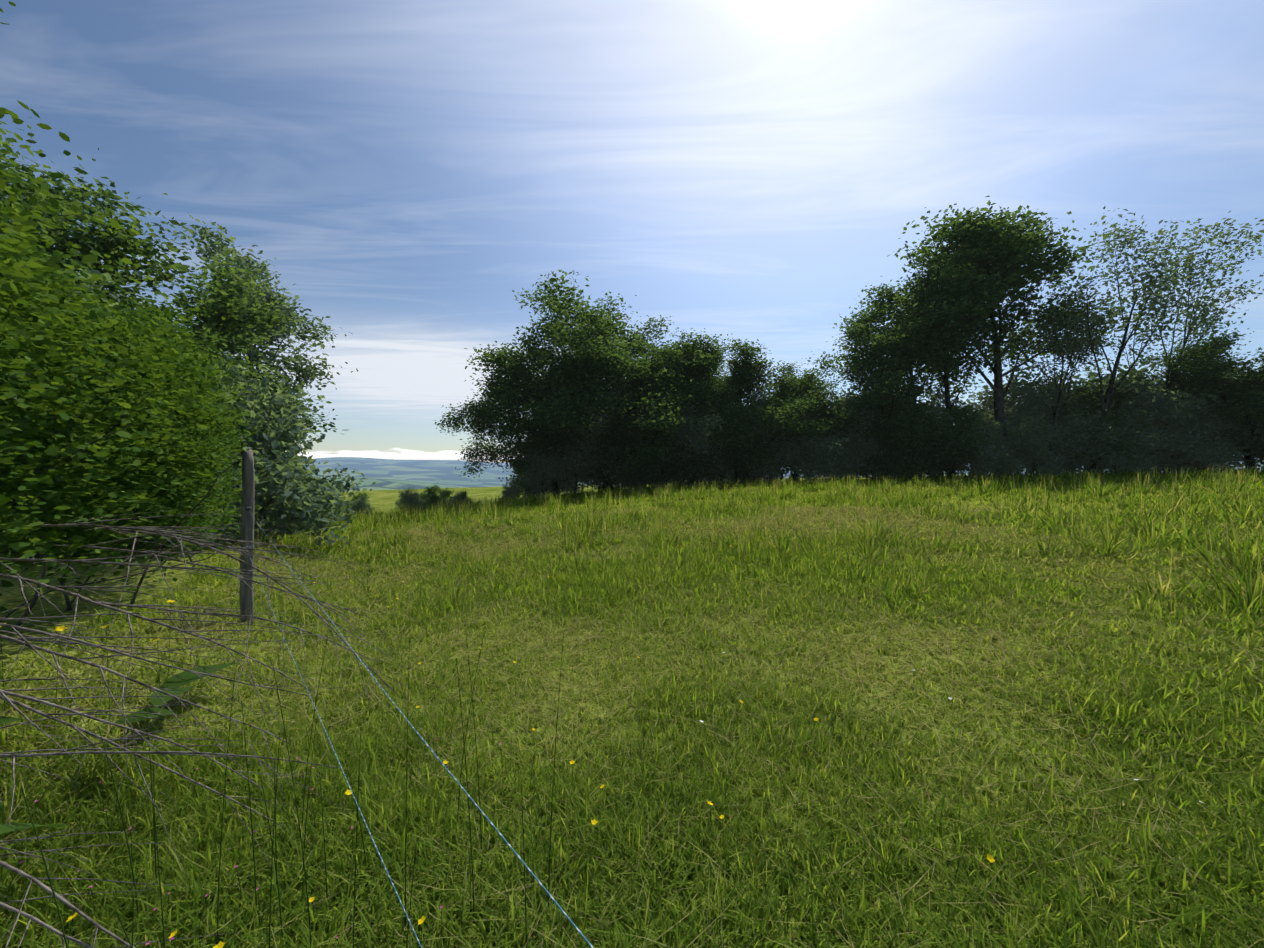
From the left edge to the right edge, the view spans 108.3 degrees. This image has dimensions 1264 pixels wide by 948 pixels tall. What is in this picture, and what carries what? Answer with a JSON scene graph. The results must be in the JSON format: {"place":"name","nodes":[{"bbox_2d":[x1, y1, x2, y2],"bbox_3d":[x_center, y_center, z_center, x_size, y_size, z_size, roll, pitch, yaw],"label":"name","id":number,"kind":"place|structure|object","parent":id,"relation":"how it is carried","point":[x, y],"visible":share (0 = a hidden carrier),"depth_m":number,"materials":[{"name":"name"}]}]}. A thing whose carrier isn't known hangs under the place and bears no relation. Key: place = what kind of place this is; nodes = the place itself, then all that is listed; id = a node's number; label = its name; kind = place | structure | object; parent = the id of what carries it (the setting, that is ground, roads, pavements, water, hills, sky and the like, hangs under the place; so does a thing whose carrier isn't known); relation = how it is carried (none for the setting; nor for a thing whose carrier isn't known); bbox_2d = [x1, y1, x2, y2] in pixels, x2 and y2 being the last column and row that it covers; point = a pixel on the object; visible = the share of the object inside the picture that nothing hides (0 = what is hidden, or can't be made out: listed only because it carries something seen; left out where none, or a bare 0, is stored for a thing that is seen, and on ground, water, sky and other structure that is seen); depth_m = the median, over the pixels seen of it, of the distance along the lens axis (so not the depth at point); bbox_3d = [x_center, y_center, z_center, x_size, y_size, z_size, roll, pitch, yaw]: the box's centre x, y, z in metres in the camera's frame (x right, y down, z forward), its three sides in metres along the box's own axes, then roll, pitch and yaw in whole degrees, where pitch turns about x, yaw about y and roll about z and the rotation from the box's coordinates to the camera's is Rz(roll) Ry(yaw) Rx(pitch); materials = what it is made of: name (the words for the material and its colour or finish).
{"place":"outdoors","nodes":[
{"label":"outdoors","id":0,"kind":"place"},
{"bbox_2d":[0,455,1263,947],"bbox_3d":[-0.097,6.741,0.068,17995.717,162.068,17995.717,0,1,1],"label":"terrain","id":1,"kind":"structure","parent":0,"point":[390,477],"depth_m":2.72,"materials":[{"name":"green plant"}]},
{"bbox_2d":[0,268,228,558],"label":"bush","id":2,"kind":"object","parent":1,"relation":"on","point":[107,275],"depth_m":7.47,"materials":[{"name":"green plant"}]},
{"bbox_2d":[0,487,232,561],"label":"bush","id":3,"kind":"object","parent":1,"relation":"on","point":[10,549],"depth_m":8.93,"materials":[{"name":"green plant"}]},
{"bbox_2d":[9,469,236,548],"bbox_3d":[-11.722,-0.112,10.585,3.430,4.778,5.320,0,1,13],"label":"bush","id":4,"kind":"object","parent":1,"relation":"on","point":[111,545],"depth_m":11.03,"materials":[{"name":"green plant"}]},
{"bbox_2d":[0,140,265,557],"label":"tree","id":5,"kind":"object","parent":1,"relation":"on","point":[114,242],"visible":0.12,"depth_m":8.85,"materials":[{"name":"green plant"}]},
{"bbox_2d":[0,1,293,630],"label":"hedge","id":6,"kind":"object","parent":1,"relation":"on","point":[160,447],"visible":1,"depth_m":3.35,"materials":[{"name":"green plant"}]},
{"bbox_2d":[75,250,345,547],"bbox_3d":[-13.222,-1.596,12.950,7.256,8.722,7.500,0,1,1],"label":"tree","id":7,"kind":"object","parent":1,"relation":"on","point":[230,315],"visible":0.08,"depth_m":13.26,"materials":[{"name":"green plant"}]},
{"bbox_2d":[0,509,422,947],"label":"dead branch pile","id":8,"kind":"object","parent":1,"relation":"on","point":[57,636],"visible":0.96,"depth_m":1.96,"materials":[{"name":"grey wood"}]},
{"bbox_2d":[100,445,355,549],"bbox_3d":[-11.501,0.215,12.444,5.038,5.086,5.659,0,1,6],"label":"bush","id":9,"kind":"object","parent":1,"relation":"on","point":[136,546],"depth_m":11.96,"materials":[{"name":"green plant"}]},
{"bbox_2d":[240,449,254,624],"bbox_3d":[-3.366,0.722,3.998,0.110,1.884,0.100,0,1,1],"label":"fence post","id":10,"kind":"object","parent":1,"relation":"on","point":[247,517],"visible":0.69,"depth_m":3.97,"materials":[{"name":"grey wood"}]},
{"bbox_2d":[151,347,363,557],"bbox_3d":[-7.766,-0.343,9.322,5.522,4.843,3.412,1,2,44],"label":"bush","id":11,"kind":"object","parent":1,"relation":"on","point":[299,503],"visible":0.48,"depth_m":9.41,"materials":[{"name":"green plant"}]},
{"bbox_2d":[164,214,357,403],"bbox_3d":[-16.132,-3.571,18.788,8.373,13.289,9.928,-1,2,-36],"label":"ash tree","id":12,"kind":"object","parent":1,"relation":"on","point":[296,359],"visible":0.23,"depth_m":19.17,"materials":[{"name":"green plant"}]},
{"bbox_2d":[218,454,320,537],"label":"bush","id":13,"kind":"object","parent":1,"relation":"on","point":[267,501],"visible":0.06,"depth_m":11.37,"materials":[{"name":"green plant"}]},
{"bbox_2d":[239,361,322,469],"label":"tree","id":14,"kind":"object","parent":1,"relation":"on","point":[298,415],"depth_m":23.10,"materials":[{"name":"green plant"}]},
{"bbox_2d":[268,459,375,537],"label":"bush","id":15,"kind":"object","parent":1,"relation":"on","point":[344,487],"visible":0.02,"depth_m":14.33,"materials":[{"name":"green plant"}]},
{"bbox_2d":[325,494,344,518],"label":"bush","id":16,"kind":"object","parent":1,"relation":"on","point":[340,499],"visible":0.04,"depth_m":29.70,"materials":[{"name":"green plant"}]},
{"bbox_2d":[346,495,370,514],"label":"bush","id":17,"kind":"object","parent":1,"relation":"on","point":[361,500],"visible":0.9,"depth_m":30.16,"materials":[{"name":"green plant"}]},
{"bbox_2d":[344,491,374,514],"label":"bush","id":18,"kind":"object","parent":1,"relation":"on","point":[358,497],"visible":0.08,"depth_m":34.27,"materials":[{"name":"green plant"}]},
{"bbox_2d":[346,500,374,514],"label":"bush","id":19,"kind":"object","parent":1,"relation":"on","point":[348,513],"visible":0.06,"depth_m":32.59,"materials":[{"name":"green plant"}]},
{"bbox_2d":[397,487,426,510],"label":"bush","id":20,"kind":"object","parent":1,"relation":"on","point":[407,496],"visible":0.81,"depth_m":31.65,"materials":[{"name":"green plant"}]},
{"bbox_2d":[240,507,593,947],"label":"fence wire","id":21,"kind":"object","parent":1,"relation":"on","point":[560,908],"visible":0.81,"depth_m":0.83,"materials":[{"name":"grey metal"}]},
{"bbox_2d":[413,482,449,510],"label":"bush","id":22,"kind":"object","parent":1,"relation":"on","point":[434,489],"visible":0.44,"depth_m":34.74,"materials":[{"name":"green plant"}]},
{"bbox_2d":[424,493,442,509],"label":"bush","id":23,"kind":"object","parent":1,"relation":"on","point":[432,497],"visible":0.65,"depth_m":32.56,"materials":[{"name":"green plant"}]},
{"bbox_2d":[438,486,454,505],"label":"bush","id":24,"kind":"object","parent":1,"relation":"on","point":[446,493],"visible":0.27,"depth_m":37.85,"materials":[{"name":"green plant"}]},
{"bbox_2d":[444,490,461,506],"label":"bush","id":25,"kind":"object","parent":1,"relation":"on","point":[454,498],"visible":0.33,"depth_m":35.48,"materials":[{"name":"green plant"}]},
{"bbox_2d":[455,490,474,505],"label":"bush","id":26,"kind":"object","parent":1,"relation":"on","point":[463,496],"visible":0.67,"depth_m":34.44,"materials":[{"name":"green plant"}]},
{"bbox_2d":[500,483,516,498],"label":"bush","id":27,"kind":"object","parent":1,"relation":"on","point":[503,492],"visible":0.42,"depth_m":37.68,"materials":[{"name":"green plant"}]},
{"bbox_2d":[502,486,515,500],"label":"bush","id":28,"kind":"object","parent":1,"relation":"on","point":[508,491],"visible":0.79,"depth_m":36.04,"materials":[{"name":"green plant"}]},
{"bbox_2d":[507,479,521,498],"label":"bush","id":29,"kind":"object","parent":1,"relation":"on","point":[514,484],"visible":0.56,"depth_m":39.79,"materials":[{"name":"green plant"}]},
{"bbox_2d":[498,453,565,491],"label":"bush","id":30,"kind":"object","parent":1,"relation":"on","point":[514,477],"depth_m":39.83,"materials":[{"name":"green plant"}]},
{"bbox_2d":[435,349,635,494],"bbox_3d":[-6.807,-3.587,37.024,16.956,11.574,14.448,0,1,1],"label":"oak tree","id":31,"kind":"object","parent":1,"relation":"on","point":[480,419],"visible":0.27,"depth_m":33.73,"materials":[{"name":"green plant"}]},
{"bbox_2d":[502,435,569,497],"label":"bush","id":32,"kind":"object","parent":1,"relation":"on","point":[524,489],"visible":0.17,"depth_m":36.61,"materials":[{"name":"green plant"}]},
{"bbox_2d":[514,445,570,497],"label":"bush","id":33,"kind":"object","parent":1,"relation":"on","point":[541,468],"visible":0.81,"depth_m":34.58,"materials":[{"name":"green plant"}]},
{"bbox_2d":[519,463,581,495],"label":"bush","id":34,"kind":"object","parent":1,"relation":"on","point":[550,483],"visible":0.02,"depth_m":36.84,"materials":[{"name":"green plant"}]},
{"bbox_2d":[549,421,615,493],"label":"bush","id":35,"kind":"object","parent":1,"relation":"on","point":[575,463],"visible":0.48,"depth_m":35.28,"materials":[{"name":"green plant"}]},
{"bbox_2d":[568,464,615,491],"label":"bush","id":36,"kind":"object","parent":1,"relation":"on","point":[589,475],"visible":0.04,"depth_m":37.53,"materials":[{"name":"green plant"}]},
{"bbox_2d":[0,525,1206,947],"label":"flowers","id":37,"kind":"object","parent":1,"relation":"on","point":[176,681],"visible":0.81,"depth_m":1.49,"materials":[{"name":"yellow plant"}]},
{"bbox_2d":[463,269,772,491],"bbox_3d":[-0.757,-6.236,37.915,22.562,16.273,24.933,0,1,1],"label":"oak tree","id":38,"kind":"object","parent":1,"relation":"on","point":[593,359],"visible":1,"depth_m":31.64,"materials":[{"name":"green plant"}]},
{"bbox_2d":[628,430,708,488],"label":"bush","id":39,"kind":"object","parent":1,"relation":"on","point":[661,479],"visible":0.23,"depth_m":35.07,"materials":[{"name":"green plant"}]},
{"bbox_2d":[586,328,757,485],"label":"tree","id":40,"kind":"object","parent":1,"relation":"on","point":[701,345],"visible":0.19,"depth_m":34.99,"materials":[{"name":"green plant"}]},
{"bbox_2d":[658,392,734,486],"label":"bush","id":41,"kind":"object","parent":1,"relation":"on","point":[703,425],"visible":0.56,"depth_m":33.82,"materials":[{"name":"green plant"}]},
{"bbox_2d":[653,461,751,486],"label":"bush","id":42,"kind":"object","parent":1,"relation":"on","point":[678,478],"visible":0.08,"depth_m":35.90,"materials":[{"name":"green plant"}]},
{"bbox_2d":[676,395,761,483],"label":"bush","id":43,"kind":"object","parent":1,"relation":"on","point":[735,423],"depth_m":36.57,"materials":[{"name":"green plant"}]},
{"bbox_2d":[669,402,769,483],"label":"bush","id":44,"kind":"object","parent":1,"relation":"on","point":[726,417],"visible":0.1,"depth_m":35.18,"materials":[{"name":"green plant"}]},
{"bbox_2d":[681,395,778,484],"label":"bush","id":45,"kind":"object","parent":1,"relation":"on","point":[759,456],"visible":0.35,"depth_m":35.35,"materials":[{"name":"green plant"}]},
{"bbox_2d":[673,374,809,482],"bbox_3d":[8.241,-3.835,39.394,11.602,12.465,13.571,-1,1,-27],"label":"bush","id":46,"kind":"object","parent":1,"relation":"on","point":[783,469],"visible":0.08,"depth_m":35.97,"materials":[{"name":"green plant"}]},
{"bbox_2d":[705,389,778,482],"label":"bush","id":47,"kind":"object","parent":1,"relation":"on","point":[757,406],"visible":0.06,"depth_m":36.47,"materials":[{"name":"green plant"}]},
{"bbox_2d":[734,387,800,482],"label":"bush","id":48,"kind":"object","parent":1,"relation":"on","point":[782,448],"visible":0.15,"depth_m":35.10,"materials":[{"name":"green plant"}]},
{"bbox_2d":[704,338,836,482],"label":"tree","id":49,"kind":"object","parent":1,"relation":"on","point":[746,370],"visible":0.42,"depth_m":34.36,"materials":[{"name":"green plant"}]},
{"bbox_2d":[763,378,838,478],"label":"bush","id":50,"kind":"object","parent":1,"relation":"on","point":[791,471],"depth_m":39.60,"materials":[{"name":"green plant"}]},
{"bbox_2d":[755,359,848,479],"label":"tree","id":51,"kind":"object","parent":1,"relation":"on","point":[793,384],"visible":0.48,"depth_m":35.58,"materials":[{"name":"green plant"}]},
{"bbox_2d":[783,393,825,481],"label":"bush","id":52,"kind":"object","parent":1,"relation":"on","point":[802,467],"visible":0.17,"depth_m":34.72,"materials":[{"name":"green plant"}]},
{"bbox_2d":[773,401,872,480],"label":"bush","id":53,"kind":"object","parent":1,"relation":"on","point":[834,450],"visible":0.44,"depth_m":33.81,"materials":[{"name":"green plant"}]},
{"bbox_2d":[819,383,882,479],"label":"bush","id":54,"kind":"object","parent":1,"relation":"on","point":[840,403],"visible":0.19,"depth_m":34.67,"materials":[{"name":"green plant"}]},
{"bbox_2d":[822,422,887,480],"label":"bush","id":55,"kind":"object","parent":1,"relation":"on","point":[861,449],"visible":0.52,"depth_m":34.18,"materials":[{"name":"green plant"}]},
{"bbox_2d":[807,301,964,479],"bbox_3d":[18.508,-6.407,35.260,11.492,14.688,11.891,0,1,1],"label":"tree","id":56,"kind":"object","parent":1,"relation":"on","point":[886,375],"visible":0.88,"depth_m":33.41,"materials":[{"name":"green plant"}]},
{"bbox_2d":[829,386,946,479],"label":"bush","id":57,"kind":"object","parent":1,"relation":"on","point":[870,457],"visible":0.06,"depth_m":33.73,"materials":[{"name":"green plant"}]},
{"bbox_2d":[803,276,992,411],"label":"tree","id":58,"kind":"object","parent":1,"relation":"on","point":[887,297],"visible":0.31,"depth_m":37.55,"materials":[{"name":"green plant"}]},
{"bbox_2d":[859,429,936,480],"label":"bush","id":59,"kind":"object","parent":1,"relation":"on","point":[875,470],"visible":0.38,"depth_m":33.05,"materials":[{"name":"green plant"}]},
{"bbox_2d":[886,400,946,476],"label":"bush","id":60,"kind":"object","parent":1,"relation":"on","point":[926,422],"visible":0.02,"depth_m":34.92,"materials":[{"name":"green plant"}]},
{"bbox_2d":[863,395,976,480],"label":"bush","id":61,"kind":"object","parent":1,"relation":"on","point":[910,442],"visible":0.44,"depth_m":32.58,"materials":[{"name":"green plant"}]},
{"bbox_2d":[915,389,976,477],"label":"bush","id":62,"kind":"object","parent":1,"relation":"on","point":[939,405],"visible":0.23,"depth_m":34.55,"materials":[{"name":"green plant"}]},
{"bbox_2d":[914,402,996,476],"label":"bush","id":63,"kind":"object","parent":1,"relation":"on","point":[952,454],"visible":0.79,"depth_m":31.85,"materials":[{"name":"green plant"}]},
{"bbox_2d":[878,228,1053,477],"bbox_3d":[23.479,-8.619,34.159,9.856,18.897,11.319,0,1,1],"label":"tree","id":64,"kind":"object","parent":1,"relation":"on","point":[920,284],"visible":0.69,"depth_m":31.69,"materials":[{"name":"green plant"}]},
{"bbox_2d":[946,394,1008,476],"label":"bush","id":65,"kind":"object","parent":1,"relation":"on","point":[966,468],"visible":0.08,"depth_m":35.18,"materials":[{"name":"green plant"}]},
{"bbox_2d":[951,416,1031,478],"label":"bush","id":66,"kind":"object","parent":1,"relation":"on","point":[999,451],"visible":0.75,"depth_m":30.94,"materials":[{"name":"green plant"}]},
{"bbox_2d":[958,401,1035,475],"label":"bush","id":67,"kind":"object","parent":1,"relation":"on","point":[995,421],"visible":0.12,"depth_m":32.81,"materials":[{"name":"green plant"}]},
{"bbox_2d":[887,196,1157,475],"bbox_3d":[26.668,-9.432,34.647,16.004,20.456,13.795,0,1,1],"label":"tree","id":68,"kind":"object","parent":1,"relation":"on","point":[1017,243],"visible":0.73,"depth_m":31.51,"materials":[{"name":"green plant"}]},
{"bbox_2d":[962,372,1087,477],"bbox_3d":[27.980,-3.304,34.338,10.268,8.684,6.451,1,2,36],"label":"bush","id":69,"kind":"object","parent":1,"relation":"on","point":[1041,408],"visible":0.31,"depth_m":32.50,"materials":[{"name":"green plant"}]},
{"bbox_2d":[959,357,1092,475],"bbox_3d":[29.419,-3.874,34.892,5.871,9.367,10.403,0,1,-8],"label":"bush","id":70,"kind":"object","parent":1,"relation":"on","point":[986,392],"visible":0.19,"depth_m":33.63,"materials":[{"name":"green plant"}]},
{"bbox_2d":[1005,411,1077,477],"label":"bush","id":71,"kind":"object","parent":1,"relation":"on","point":[1035,445],"visible":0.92,"depth_m":30.36,"materials":[{"name":"green plant"}]},
{"bbox_2d":[1010,366,1109,475],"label":"bush","id":72,"kind":"object","parent":1,"relation":"on","point":[1085,380],"visible":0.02,"depth_m":33.76,"materials":[{"name":"green plant"}]},
{"bbox_2d":[1017,274,1120,468],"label":"tree","id":73,"kind":"object","parent":1,"relation":"on","point":[1059,390],"visible":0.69,"depth_m":31.03,"materials":[{"name":"green plant"}]},
{"bbox_2d":[1031,394,1154,476],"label":"bush","id":74,"kind":"object","parent":1,"relation":"on","point":[1083,406],"visible":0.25,"depth_m":31.00,"materials":[{"name":"green plant"}]},
{"bbox_2d":[1049,382,1187,473],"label":"bush","id":75,"kind":"object","parent":1,"relation":"on","point":[1093,411],"depth_m":32.99,"materials":[{"name":"green plant"}]},
{"bbox_2d":[1027,206,1217,472],"bbox_3d":[30.503,-8.294,29.771,10.204,18.001,8.984,0,1,1],"label":"tree","id":76,"kind":"object","parent":1,"relation":"on","point":[1105,401],"visible":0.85,"depth_m":28.84,"materials":[{"name":"green plant"}]},
{"bbox_2d":[1055,360,1202,474],"bbox_3d":[32.689,-3.242,32.269,7.942,8.696,8.748,0,1,-12],"label":"bush","id":77,"kind":"object","parent":1,"relation":"on","point":[1119,398],"visible":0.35,"depth_m":30.30,"materials":[{"name":"green plant"}]},
{"bbox_2d":[1081,362,1199,469],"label":"bush","id":78,"kind":"object","parent":1,"relation":"on","point":[1143,373],"visible":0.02,"depth_m":30.48,"materials":[{"name":"green plant"}]},
{"bbox_2d":[1104,361,1209,473],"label":"bush","id":79,"kind":"object","parent":1,"relation":"on","point":[1146,385],"visible":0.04,"depth_m":29.77,"materials":[{"name":"green plant"}]},
{"bbox_2d":[1076,211,1263,472],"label":"tree","id":80,"kind":"object","parent":1,"relation":"on","point":[1201,316],"visible":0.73,"depth_m":28.86,"materials":[{"name":"green plant"}]},
{"bbox_2d":[1108,374,1236,474],"bbox_3d":[33.623,-2.919,29.055,7.464,6.894,4.872,0,1,-11],"label":"bush","id":81,"kind":"object","parent":1,"relation":"on","point":[1168,419],"visible":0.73,"depth_m":28.40,"materials":[{"name":"green plant"}]},
{"bbox_2d":[1125,398,1255,473],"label":"bush","id":82,"kind":"object","parent":1,"relation":"on","point":[1214,454],"visible":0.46,"depth_m":27.70,"materials":[{"name":"green plant"}]},
{"bbox_2d":[1129,328,1263,469],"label":"tree","id":83,"kind":"object","parent":1,"relation":"on","point":[1204,367],"visible":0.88,"depth_m":27.47,"materials":[{"name":"green plant"}]},
{"bbox_2d":[1154,397,1258,473],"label":"bush","id":84,"kind":"object","parent":1,"relation":"on","point":[1178,456],"depth_m":29.07,"materials":[{"name":"green plant"}]},
{"bbox_2d":[1179,359,1256,471],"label":"bush","id":85,"kind":"object","parent":1,"relation":"on","point":[1230,380],"depth_m":30.56,"materials":[{"name":"green plant"}]},
{"bbox_2d":[1186,361,1263,471],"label":"bush","id":86,"kind":"object","parent":1,"relation":"on","point":[1236,461],"visible":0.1,"depth_m":27.43,"materials":[{"name":"green plant"}]},
{"bbox_2d":[1222,401,1263,470],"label":"bush","id":87,"kind":"object","parent":1,"relation":"on","point":[1258,449],"visible":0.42,"depth_m":27.10,"materials":[{"name":"green plant"}]},
{"bbox_2d":[1223,370,1263,466],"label":"bush","id":88,"kind":"object","parent":1,"relation":"on","point":[1251,401],"depth_m":28.70,"materials":[{"name":"green plant"}]},
{"bbox_2d":[1224,361,1263,467],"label":"bush","id":89,"kind":"object","parent":1,"relation":"on","point":[1253,454],"visible":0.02,"depth_m":30.66,"materials":[{"name":"green plant"}]},
{"bbox_2d":[0,0,1263,462],"label":"sky","id":90,"kind":"structure","parent":0,"point":[742,170],"materials":[{"name":"blue"}]}
]}

